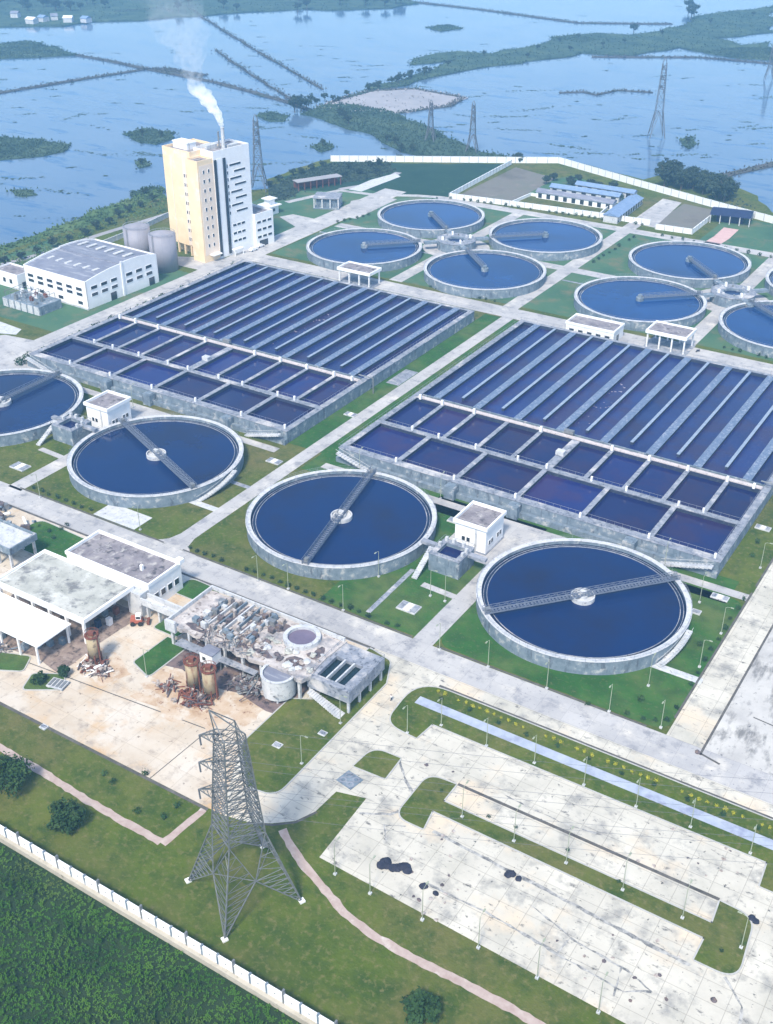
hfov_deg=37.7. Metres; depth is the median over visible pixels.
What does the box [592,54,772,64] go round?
dike
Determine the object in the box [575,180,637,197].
long shed
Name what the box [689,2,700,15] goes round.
tree
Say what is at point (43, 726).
concrete slab
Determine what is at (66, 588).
open shelter
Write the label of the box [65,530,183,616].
screen building
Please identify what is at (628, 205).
long shed
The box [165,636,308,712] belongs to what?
deck floor
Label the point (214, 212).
tower building
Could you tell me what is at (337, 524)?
clarifier tank
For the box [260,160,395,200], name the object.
thicket
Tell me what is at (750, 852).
street lamp
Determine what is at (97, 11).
shore
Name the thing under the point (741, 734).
yard
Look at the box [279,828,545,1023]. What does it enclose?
brick path
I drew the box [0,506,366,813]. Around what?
plaza paving
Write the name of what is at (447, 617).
paved path
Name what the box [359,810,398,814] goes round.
pavement crack
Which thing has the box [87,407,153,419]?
pump yard
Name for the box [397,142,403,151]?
tree
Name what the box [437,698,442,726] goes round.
street lamp
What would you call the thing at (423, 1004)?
bush
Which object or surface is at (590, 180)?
tree
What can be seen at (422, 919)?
street lamp
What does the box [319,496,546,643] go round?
lawn
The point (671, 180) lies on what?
tree
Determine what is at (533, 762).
street lamp
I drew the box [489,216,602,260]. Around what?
clarifier tank
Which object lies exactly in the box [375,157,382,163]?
tree
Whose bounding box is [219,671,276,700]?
scrap heap
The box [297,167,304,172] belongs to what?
tree
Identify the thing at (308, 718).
lawn island
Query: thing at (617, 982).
pavement crack
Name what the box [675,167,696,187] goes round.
tree
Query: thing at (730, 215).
blue shed
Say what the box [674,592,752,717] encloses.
roadside drain
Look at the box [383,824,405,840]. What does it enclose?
pavement crack
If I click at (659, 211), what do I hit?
yard paving
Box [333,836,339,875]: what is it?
street lamp
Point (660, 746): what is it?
yard road
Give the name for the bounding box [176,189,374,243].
lawn
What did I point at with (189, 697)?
scrap heap
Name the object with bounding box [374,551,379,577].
street lamp
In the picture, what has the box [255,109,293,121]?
floating weed
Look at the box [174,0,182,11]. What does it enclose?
tree
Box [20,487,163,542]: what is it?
roadside drain
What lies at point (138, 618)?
loader
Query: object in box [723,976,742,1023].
pavement crack
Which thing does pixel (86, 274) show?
white hall
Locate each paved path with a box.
[10,454,67,489]
[12,367,279,451]
[38,448,66,460]
[188,500,218,510]
[231,481,250,488]
[321,463,748,600]
[366,569,414,612]
[411,560,491,647]
[415,696,772,849]
[421,582,465,601]
[650,664,702,683]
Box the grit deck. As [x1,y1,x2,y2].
[164,585,346,698]
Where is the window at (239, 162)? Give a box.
[229,161,240,165]
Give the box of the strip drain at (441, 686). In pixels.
[439,685,772,818]
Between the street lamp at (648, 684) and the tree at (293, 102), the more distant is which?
the tree at (293, 102)
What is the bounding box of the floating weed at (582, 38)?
[556,33,598,42]
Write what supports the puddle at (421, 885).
on the yard concrete at (691, 990)
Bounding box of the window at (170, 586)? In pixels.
[167,582,172,590]
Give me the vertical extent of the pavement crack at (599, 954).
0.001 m
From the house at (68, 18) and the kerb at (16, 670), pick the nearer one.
the kerb at (16, 670)
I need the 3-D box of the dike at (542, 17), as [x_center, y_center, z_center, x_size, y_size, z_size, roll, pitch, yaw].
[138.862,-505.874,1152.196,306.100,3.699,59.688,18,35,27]
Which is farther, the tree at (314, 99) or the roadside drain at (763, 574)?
the tree at (314, 99)
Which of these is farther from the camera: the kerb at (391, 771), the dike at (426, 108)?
the dike at (426, 108)
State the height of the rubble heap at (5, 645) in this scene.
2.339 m
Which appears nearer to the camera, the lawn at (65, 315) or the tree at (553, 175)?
the lawn at (65, 315)
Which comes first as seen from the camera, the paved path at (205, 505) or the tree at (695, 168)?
the paved path at (205, 505)
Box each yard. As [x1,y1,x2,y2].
[0,501,36,530]
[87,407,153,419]
[281,214,321,228]
[346,196,396,218]
[449,525,546,564]
[705,629,772,774]
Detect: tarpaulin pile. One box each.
[377,857,391,869]
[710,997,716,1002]
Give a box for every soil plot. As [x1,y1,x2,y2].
[462,167,555,200]
[659,204,710,228]
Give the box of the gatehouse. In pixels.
[257,196,281,214]
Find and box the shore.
[0,0,419,27]
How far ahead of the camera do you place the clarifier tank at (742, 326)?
418.49 m
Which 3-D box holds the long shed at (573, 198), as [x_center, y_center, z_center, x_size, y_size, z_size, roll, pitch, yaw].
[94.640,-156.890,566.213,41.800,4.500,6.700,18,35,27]
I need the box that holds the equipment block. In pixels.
[2,284,61,315]
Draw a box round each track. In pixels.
[285,189,441,202]
[338,172,400,189]
[705,227,737,244]
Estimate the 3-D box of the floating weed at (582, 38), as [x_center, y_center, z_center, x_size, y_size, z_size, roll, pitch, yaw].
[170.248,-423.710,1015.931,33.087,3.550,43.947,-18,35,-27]
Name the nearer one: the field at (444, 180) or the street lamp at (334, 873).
the street lamp at (334, 873)
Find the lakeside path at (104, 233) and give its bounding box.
[0,213,164,264]
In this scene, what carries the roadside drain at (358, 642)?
on the ground at (316, 951)
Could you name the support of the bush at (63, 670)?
on the plaza paving at (139, 738)
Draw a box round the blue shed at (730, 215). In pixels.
[709,207,753,226]
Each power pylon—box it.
[184,710,305,942]
[251,114,268,191]
[425,100,435,141]
[465,101,478,152]
[647,57,667,138]
[764,45,772,78]
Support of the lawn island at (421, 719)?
on the yard concrete at (691, 990)
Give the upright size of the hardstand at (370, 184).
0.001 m
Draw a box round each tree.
[0,256,9,263]
[16,251,25,257]
[23,2,32,10]
[32,245,41,251]
[47,236,58,247]
[48,0,60,10]
[63,0,74,10]
[65,234,73,240]
[79,226,90,235]
[90,219,100,229]
[100,0,108,7]
[104,217,114,222]
[114,207,123,218]
[124,203,132,211]
[148,192,157,199]
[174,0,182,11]
[218,0,227,7]
[274,174,282,181]
[287,98,299,112]
[292,2,301,11]
[296,94,308,111]
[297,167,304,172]
[301,96,312,110]
[302,0,310,9]
[308,163,315,168]
[311,97,319,104]
[335,108,343,113]
[343,114,352,123]
[346,161,352,168]
[355,167,362,173]
[373,165,380,171]
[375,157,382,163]
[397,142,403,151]
[541,175,551,181]
[549,173,557,180]
[567,178,575,185]
[574,174,582,180]
[586,178,594,182]
[608,180,618,186]
[630,23,638,32]
[654,163,675,186]
[658,157,669,164]
[660,160,679,168]
[661,174,674,185]
[664,159,685,169]
[671,170,691,189]
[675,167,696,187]
[682,170,699,188]
[683,167,699,187]
[684,0,693,5]
[686,4,697,19]
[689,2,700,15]
[692,171,714,183]
[693,175,713,194]
[699,169,715,187]
[700,172,716,191]
[706,181,720,199]
[713,173,732,197]
[714,179,737,201]
[728,179,740,196]
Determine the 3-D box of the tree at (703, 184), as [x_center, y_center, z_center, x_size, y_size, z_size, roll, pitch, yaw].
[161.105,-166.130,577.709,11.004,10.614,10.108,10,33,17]
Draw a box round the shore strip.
[705,175,754,207]
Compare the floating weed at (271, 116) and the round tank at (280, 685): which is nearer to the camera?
the round tank at (280, 685)
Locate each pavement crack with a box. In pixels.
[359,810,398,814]
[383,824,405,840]
[399,761,412,792]
[428,883,651,992]
[432,830,690,965]
[504,794,601,834]
[531,905,568,935]
[556,937,651,991]
[613,968,622,995]
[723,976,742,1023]
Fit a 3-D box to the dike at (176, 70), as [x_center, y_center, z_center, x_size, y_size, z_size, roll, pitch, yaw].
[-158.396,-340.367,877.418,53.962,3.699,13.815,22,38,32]
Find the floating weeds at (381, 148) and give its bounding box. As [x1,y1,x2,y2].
[0,15,771,218]
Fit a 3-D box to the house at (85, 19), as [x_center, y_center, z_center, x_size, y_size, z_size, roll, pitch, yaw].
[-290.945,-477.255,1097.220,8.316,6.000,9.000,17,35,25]
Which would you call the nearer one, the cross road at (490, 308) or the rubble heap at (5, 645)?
the rubble heap at (5, 645)
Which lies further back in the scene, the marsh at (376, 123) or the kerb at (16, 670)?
the marsh at (376, 123)
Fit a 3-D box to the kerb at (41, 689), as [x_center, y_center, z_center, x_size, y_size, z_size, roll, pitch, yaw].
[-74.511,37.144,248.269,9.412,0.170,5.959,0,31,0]
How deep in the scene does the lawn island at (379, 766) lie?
226.40 m
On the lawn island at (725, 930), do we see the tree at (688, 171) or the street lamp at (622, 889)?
the street lamp at (622, 889)
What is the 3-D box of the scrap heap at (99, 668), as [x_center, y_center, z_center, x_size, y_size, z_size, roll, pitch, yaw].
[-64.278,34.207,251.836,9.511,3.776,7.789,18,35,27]
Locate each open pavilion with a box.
[337,261,381,287]
[643,320,696,355]
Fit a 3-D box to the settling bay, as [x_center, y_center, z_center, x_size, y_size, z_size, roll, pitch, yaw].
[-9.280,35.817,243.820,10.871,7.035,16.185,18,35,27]
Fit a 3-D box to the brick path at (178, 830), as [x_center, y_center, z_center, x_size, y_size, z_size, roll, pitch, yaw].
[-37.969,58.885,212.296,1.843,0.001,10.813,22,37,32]
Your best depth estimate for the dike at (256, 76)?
861.98 m
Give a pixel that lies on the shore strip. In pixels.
(743, 205)
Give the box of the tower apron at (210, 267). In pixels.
[178,242,280,272]
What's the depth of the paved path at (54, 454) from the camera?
339.12 m
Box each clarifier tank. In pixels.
[0,366,83,446]
[66,412,243,508]
[245,466,436,579]
[306,226,421,271]
[377,197,484,237]
[423,246,545,298]
[476,535,692,674]
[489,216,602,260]
[574,274,706,330]
[628,238,751,287]
[718,298,772,357]
[764,266,772,296]
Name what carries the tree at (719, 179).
on the ground at (316, 951)
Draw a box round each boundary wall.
[0,825,337,1023]
[330,155,772,223]
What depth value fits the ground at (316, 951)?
206.70 m
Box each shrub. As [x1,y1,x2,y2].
[14,357,24,365]
[141,768,148,775]
[160,812,167,819]
[173,800,179,808]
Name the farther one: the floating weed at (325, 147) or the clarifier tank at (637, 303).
the floating weed at (325, 147)
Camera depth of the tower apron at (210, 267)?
487.54 m
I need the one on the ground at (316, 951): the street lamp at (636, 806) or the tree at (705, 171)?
the tree at (705, 171)
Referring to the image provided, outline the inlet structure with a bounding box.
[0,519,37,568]
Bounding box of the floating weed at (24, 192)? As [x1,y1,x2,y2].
[5,187,37,197]
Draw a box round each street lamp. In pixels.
[143,649,148,677]
[300,735,307,764]
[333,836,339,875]
[368,855,375,895]
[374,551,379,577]
[402,705,408,733]
[420,881,428,921]
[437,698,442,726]
[460,780,468,817]
[476,908,485,949]
[483,718,487,746]
[485,640,489,667]
[512,804,520,842]
[532,735,536,763]
[535,938,545,979]
[545,661,548,689]
[564,826,574,864]
[582,757,586,785]
[596,972,608,1014]
[607,684,612,712]
[621,852,631,891]
[634,778,640,807]
[647,653,655,686]
[659,700,664,728]
[680,879,692,918]
[689,799,695,827]
[698,640,712,667]
[719,607,733,634]
[738,911,748,948]
[748,825,756,854]
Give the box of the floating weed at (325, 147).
[305,140,337,152]
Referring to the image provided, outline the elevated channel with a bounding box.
[140,593,181,622]
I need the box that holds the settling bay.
[307,639,384,718]
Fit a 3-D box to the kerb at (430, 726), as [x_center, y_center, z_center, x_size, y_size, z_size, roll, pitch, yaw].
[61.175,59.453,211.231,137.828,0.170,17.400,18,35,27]
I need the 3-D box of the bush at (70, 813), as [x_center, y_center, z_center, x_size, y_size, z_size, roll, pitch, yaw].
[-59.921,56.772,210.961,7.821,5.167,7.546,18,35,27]
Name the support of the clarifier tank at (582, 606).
on the lawn at (466, 634)
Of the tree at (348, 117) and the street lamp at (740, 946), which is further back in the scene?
the tree at (348, 117)
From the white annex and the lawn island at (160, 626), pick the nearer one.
the lawn island at (160, 626)
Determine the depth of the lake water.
807.38 m
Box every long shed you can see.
[535,188,616,209]
[549,183,622,202]
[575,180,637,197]
[603,194,643,223]
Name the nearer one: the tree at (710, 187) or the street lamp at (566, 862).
the street lamp at (566, 862)
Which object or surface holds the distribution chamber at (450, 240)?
on the chamber apron at (431, 249)
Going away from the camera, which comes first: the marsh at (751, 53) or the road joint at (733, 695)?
the road joint at (733, 695)
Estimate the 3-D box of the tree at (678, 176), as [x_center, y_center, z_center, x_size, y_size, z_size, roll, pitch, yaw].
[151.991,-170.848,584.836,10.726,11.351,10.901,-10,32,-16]
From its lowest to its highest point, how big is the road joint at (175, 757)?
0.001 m
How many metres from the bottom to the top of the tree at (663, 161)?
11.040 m
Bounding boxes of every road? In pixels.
[0,481,402,651]
[34,256,238,340]
[166,317,511,548]
[230,188,404,257]
[241,252,772,374]
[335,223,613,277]
[387,635,772,804]
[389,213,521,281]
[438,196,772,256]
[504,222,641,308]
[666,562,772,747]
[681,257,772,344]
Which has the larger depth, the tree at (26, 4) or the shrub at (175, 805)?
the tree at (26, 4)
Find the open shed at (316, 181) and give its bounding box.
[292,174,341,190]
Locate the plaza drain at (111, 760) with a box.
[0,702,208,810]
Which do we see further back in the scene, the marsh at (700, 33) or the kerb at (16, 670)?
the marsh at (700, 33)
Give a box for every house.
[10,11,20,17]
[25,16,38,23]
[37,14,48,21]
[50,13,57,19]
[62,15,73,22]
[80,15,91,22]
[83,390,131,428]
[453,500,506,555]
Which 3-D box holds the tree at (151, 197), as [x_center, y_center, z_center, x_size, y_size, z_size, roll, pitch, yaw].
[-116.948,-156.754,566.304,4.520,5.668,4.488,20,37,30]
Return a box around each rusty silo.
[84,627,102,663]
[183,653,201,691]
[200,660,218,701]
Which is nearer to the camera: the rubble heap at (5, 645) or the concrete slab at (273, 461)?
the rubble heap at (5, 645)
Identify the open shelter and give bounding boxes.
[0,549,133,643]
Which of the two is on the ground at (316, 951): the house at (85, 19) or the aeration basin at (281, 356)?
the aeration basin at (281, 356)
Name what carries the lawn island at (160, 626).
on the plaza paving at (139, 738)
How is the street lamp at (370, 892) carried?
on the ground at (316, 951)
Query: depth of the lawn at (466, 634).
251.66 m
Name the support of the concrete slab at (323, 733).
on the lawn island at (308, 718)
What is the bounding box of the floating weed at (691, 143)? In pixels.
[677,134,699,148]
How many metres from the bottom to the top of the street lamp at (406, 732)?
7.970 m
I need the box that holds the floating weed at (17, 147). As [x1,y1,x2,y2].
[0,134,71,159]
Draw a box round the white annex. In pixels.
[0,262,26,289]
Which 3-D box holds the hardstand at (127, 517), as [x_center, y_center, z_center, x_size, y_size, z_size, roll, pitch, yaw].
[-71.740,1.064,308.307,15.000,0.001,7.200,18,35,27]
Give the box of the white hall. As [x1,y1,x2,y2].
[23,239,158,309]
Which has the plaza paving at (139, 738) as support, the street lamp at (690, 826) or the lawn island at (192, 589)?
the lawn island at (192, 589)
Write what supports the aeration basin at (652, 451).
on the ground at (316, 951)
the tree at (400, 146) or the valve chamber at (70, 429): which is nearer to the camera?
the valve chamber at (70, 429)
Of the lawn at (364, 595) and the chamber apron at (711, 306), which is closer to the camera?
the lawn at (364, 595)
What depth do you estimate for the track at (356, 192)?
578.09 m
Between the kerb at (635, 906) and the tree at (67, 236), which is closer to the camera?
the kerb at (635, 906)
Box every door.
[111,291,117,300]
[149,276,154,285]
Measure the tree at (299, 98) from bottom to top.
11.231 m
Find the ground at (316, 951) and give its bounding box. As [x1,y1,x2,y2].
[0,159,772,1023]
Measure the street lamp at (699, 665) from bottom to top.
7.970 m
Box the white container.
[199,644,221,669]
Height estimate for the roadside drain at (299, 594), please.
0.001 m
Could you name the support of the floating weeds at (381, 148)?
on the lake water
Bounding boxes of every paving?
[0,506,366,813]
[513,193,607,212]
[636,199,680,226]
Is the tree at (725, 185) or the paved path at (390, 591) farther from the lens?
the tree at (725, 185)
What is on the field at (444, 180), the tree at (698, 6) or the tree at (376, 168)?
the tree at (376, 168)
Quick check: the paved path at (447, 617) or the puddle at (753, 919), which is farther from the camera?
the paved path at (447, 617)
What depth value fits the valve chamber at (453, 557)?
283.64 m
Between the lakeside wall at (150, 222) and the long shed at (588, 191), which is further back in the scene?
the long shed at (588, 191)
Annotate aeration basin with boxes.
[25,258,473,445]
[336,317,772,578]
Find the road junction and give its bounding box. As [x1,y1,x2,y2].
[0,335,55,369]
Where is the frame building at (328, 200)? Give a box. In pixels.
[313,192,342,209]
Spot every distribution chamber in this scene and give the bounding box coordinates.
[424,229,488,252]
[697,279,768,307]
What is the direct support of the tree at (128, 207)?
on the lake bank
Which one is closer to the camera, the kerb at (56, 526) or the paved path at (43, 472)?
the kerb at (56, 526)
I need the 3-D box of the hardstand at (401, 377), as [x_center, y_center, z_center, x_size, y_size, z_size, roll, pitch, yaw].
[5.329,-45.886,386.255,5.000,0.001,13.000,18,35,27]
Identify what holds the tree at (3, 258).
on the lake bank
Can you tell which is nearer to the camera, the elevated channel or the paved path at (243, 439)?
the elevated channel
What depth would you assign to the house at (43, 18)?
1100.83 m
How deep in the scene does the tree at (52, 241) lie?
503.84 m
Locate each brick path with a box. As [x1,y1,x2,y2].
[0,743,161,844]
[160,808,205,845]
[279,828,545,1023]
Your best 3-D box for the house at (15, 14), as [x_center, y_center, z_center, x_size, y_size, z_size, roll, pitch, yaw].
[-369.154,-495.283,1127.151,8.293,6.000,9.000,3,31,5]
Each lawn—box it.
[0,240,188,331]
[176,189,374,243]
[272,196,772,360]
[289,314,517,456]
[301,453,738,602]
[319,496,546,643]
[442,583,741,726]
[700,219,772,252]
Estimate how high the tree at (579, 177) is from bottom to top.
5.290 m
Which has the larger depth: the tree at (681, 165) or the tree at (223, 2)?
the tree at (223, 2)
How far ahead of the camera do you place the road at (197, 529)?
345.22 m
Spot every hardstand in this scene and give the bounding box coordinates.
[0,322,20,334]
[94,505,151,528]
[349,173,400,191]
[386,369,417,385]
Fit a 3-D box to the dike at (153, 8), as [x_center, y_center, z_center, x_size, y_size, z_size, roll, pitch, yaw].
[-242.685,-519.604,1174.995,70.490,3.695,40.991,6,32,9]
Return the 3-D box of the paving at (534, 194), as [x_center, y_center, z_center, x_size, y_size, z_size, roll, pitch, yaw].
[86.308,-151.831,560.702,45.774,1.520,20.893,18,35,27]
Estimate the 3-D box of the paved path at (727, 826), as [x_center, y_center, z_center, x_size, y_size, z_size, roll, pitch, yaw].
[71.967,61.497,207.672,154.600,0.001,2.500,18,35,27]
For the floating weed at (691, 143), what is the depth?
677.71 m
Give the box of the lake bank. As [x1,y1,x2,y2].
[0,186,167,265]
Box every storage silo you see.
[122,221,149,251]
[148,228,178,273]
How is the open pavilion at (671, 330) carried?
on the cross road at (490, 308)
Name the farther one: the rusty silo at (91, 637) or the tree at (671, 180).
the tree at (671, 180)
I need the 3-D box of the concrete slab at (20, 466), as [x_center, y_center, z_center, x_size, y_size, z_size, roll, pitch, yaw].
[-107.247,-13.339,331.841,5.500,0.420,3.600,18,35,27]
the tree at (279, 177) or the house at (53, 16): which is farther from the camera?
the house at (53, 16)
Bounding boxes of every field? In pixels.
[0,845,297,1023]
[283,162,511,196]
[530,176,624,203]
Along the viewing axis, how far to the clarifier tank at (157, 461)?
329.12 m
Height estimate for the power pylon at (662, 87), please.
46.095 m
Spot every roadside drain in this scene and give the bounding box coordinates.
[4,502,374,648]
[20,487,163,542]
[183,549,412,637]
[436,646,646,725]
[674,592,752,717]
[755,558,772,586]
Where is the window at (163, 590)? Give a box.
[161,587,165,595]
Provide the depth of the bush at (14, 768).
218.15 m
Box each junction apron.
[151,534,178,543]
[180,539,193,554]
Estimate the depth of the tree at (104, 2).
1181.68 m
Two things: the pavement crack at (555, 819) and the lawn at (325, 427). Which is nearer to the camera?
the pavement crack at (555, 819)
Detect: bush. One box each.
[0,751,34,798]
[29,670,47,683]
[45,797,85,834]
[57,664,69,677]
[399,985,441,1023]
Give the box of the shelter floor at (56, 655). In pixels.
[0,594,134,671]
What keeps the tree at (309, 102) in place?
on the marsh at (376, 123)
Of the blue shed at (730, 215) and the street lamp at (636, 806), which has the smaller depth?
the street lamp at (636, 806)
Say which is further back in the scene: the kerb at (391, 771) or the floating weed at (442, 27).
the floating weed at (442, 27)
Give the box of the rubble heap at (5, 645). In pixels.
[0,642,17,653]
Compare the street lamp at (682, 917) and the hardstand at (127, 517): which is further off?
the hardstand at (127, 517)
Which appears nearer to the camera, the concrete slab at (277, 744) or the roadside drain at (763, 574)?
the concrete slab at (277, 744)
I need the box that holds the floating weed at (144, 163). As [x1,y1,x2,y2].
[134,157,151,169]
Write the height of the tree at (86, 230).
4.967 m
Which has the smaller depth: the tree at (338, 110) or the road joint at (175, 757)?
the road joint at (175, 757)
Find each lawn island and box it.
[0,652,28,670]
[23,521,82,557]
[24,674,63,688]
[135,637,183,674]
[155,620,181,635]
[177,580,218,598]
[242,649,389,792]
[354,750,399,777]
[391,687,772,891]
[400,777,750,972]
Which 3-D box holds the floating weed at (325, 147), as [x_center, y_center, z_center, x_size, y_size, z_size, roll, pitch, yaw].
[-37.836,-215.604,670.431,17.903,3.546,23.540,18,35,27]
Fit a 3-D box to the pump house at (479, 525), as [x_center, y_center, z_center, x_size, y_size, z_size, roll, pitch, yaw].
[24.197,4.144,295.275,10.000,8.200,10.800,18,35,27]
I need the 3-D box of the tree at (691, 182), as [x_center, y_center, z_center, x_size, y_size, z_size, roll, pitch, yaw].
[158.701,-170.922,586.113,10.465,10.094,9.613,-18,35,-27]
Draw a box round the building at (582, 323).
[565,313,624,340]
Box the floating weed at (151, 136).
[123,126,178,144]
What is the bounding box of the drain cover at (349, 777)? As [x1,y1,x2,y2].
[336,770,362,789]
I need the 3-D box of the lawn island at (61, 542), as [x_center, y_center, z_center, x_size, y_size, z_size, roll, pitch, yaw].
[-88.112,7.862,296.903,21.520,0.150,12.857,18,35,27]
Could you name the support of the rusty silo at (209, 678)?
on the plaza paving at (139, 738)
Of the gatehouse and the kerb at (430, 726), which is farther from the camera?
the gatehouse
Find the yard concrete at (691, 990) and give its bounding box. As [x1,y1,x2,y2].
[223,648,772,1023]
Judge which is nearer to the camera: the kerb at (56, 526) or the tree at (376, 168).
the kerb at (56, 526)
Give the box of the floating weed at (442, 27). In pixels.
[426,24,463,31]
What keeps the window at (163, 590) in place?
in the screen building at (143, 571)
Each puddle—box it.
[388,863,403,871]
[402,862,411,873]
[419,882,428,889]
[504,870,515,877]
[515,875,521,881]
[748,914,759,923]
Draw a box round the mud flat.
[316,88,467,112]
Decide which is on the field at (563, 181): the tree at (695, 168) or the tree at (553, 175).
the tree at (553, 175)
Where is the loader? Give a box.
[130,613,150,626]
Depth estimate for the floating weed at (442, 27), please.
1069.67 m
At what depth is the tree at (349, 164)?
619.00 m
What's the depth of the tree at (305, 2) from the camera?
1174.80 m
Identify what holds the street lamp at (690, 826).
on the lawn island at (421, 719)
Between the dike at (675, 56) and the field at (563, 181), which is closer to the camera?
the field at (563, 181)
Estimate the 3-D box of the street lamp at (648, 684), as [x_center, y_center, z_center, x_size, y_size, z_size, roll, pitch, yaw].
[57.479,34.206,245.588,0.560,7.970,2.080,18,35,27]
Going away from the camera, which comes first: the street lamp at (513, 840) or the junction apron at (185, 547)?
the street lamp at (513, 840)
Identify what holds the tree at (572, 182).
on the field at (563, 181)
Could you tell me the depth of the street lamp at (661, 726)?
234.13 m
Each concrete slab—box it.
[9,461,31,471]
[39,723,48,730]
[265,457,282,464]
[272,741,282,748]
[317,730,327,736]
[343,411,357,417]
[396,600,421,614]
[446,517,454,523]
[692,608,701,615]
[710,592,729,602]
[754,524,771,531]
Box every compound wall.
[449,159,650,224]
[655,215,711,233]
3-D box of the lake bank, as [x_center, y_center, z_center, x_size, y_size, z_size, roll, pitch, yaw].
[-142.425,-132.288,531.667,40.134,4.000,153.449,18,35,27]
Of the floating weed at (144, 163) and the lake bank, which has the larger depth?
the floating weed at (144, 163)
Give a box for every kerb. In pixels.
[0,651,30,671]
[21,521,84,554]
[22,673,65,690]
[133,636,185,675]
[154,619,183,637]
[176,579,219,599]
[240,647,390,793]
[248,811,316,825]
[352,749,401,779]
[389,686,772,893]
[398,776,752,975]
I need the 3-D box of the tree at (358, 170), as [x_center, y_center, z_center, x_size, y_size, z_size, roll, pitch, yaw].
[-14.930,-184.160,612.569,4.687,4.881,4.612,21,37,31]
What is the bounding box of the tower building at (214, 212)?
[162,127,273,262]
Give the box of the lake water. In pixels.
[0,0,772,244]
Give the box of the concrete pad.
[46,677,69,690]
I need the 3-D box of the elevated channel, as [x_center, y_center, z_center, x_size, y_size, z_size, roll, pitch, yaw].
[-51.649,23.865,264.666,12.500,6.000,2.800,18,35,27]
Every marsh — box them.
[0,40,77,58]
[300,101,510,156]
[337,5,772,97]
[702,46,772,60]
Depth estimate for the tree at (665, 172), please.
586.42 m
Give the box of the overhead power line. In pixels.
[213,729,772,863]
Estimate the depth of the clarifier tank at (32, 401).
363.21 m
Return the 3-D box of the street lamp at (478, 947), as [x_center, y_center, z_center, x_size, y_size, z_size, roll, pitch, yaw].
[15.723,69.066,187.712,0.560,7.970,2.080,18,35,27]
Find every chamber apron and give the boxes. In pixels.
[423,239,489,255]
[701,289,767,312]
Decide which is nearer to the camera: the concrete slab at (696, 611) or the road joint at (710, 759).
the road joint at (710, 759)
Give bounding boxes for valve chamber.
[36,411,97,445]
[411,535,487,579]
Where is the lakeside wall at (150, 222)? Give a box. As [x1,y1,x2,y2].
[103,212,168,242]
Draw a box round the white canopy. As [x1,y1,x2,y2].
[0,592,70,664]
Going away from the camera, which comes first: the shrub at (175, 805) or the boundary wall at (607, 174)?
the shrub at (175, 805)
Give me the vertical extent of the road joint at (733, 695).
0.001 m
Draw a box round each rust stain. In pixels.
[71,648,130,685]
[130,666,262,730]
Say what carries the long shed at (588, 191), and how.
on the field at (563, 181)
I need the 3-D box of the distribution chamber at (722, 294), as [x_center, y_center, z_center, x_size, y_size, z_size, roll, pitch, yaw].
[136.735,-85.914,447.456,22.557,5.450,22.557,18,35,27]
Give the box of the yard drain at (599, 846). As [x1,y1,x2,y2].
[458,783,719,899]
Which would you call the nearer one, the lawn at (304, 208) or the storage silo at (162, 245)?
the storage silo at (162, 245)
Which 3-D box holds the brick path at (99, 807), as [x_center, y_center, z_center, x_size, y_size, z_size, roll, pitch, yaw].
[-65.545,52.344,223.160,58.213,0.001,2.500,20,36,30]
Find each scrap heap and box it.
[77,654,113,681]
[152,673,184,697]
[171,686,213,711]
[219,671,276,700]
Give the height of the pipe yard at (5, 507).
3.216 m
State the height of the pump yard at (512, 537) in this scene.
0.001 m
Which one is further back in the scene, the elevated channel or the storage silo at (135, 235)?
the storage silo at (135, 235)
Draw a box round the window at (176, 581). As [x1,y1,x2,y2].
[174,577,178,585]
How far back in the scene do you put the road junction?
407.73 m
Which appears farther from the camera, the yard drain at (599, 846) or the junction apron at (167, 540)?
the junction apron at (167, 540)
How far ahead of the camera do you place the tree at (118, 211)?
541.70 m
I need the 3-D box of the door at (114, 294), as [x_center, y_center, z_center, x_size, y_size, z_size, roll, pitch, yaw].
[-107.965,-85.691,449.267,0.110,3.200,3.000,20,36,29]
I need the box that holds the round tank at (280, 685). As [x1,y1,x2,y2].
[260,664,296,703]
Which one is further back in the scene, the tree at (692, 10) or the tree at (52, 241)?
the tree at (692, 10)
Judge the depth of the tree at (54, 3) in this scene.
1160.07 m
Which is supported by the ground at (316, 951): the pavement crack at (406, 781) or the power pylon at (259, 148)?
the power pylon at (259, 148)
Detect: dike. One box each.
[0,67,161,93]
[70,53,314,109]
[114,7,178,12]
[157,66,207,76]
[188,7,326,89]
[211,48,290,99]
[325,85,466,113]
[406,0,672,24]
[559,88,655,95]
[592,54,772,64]
[719,159,772,176]
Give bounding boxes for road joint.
[30,663,240,741]
[150,731,206,777]
[699,624,772,754]
[700,752,719,764]
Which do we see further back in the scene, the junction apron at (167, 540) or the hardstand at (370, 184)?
the hardstand at (370, 184)
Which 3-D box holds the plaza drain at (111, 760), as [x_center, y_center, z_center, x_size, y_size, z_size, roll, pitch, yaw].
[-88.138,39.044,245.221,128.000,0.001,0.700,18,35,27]
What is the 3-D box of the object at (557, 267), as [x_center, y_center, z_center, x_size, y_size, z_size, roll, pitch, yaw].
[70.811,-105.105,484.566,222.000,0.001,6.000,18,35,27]
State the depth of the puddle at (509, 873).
202.12 m
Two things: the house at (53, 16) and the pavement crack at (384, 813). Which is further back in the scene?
the house at (53, 16)
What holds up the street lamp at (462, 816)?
on the lawn island at (725, 930)
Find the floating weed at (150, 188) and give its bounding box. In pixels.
[129,183,165,201]

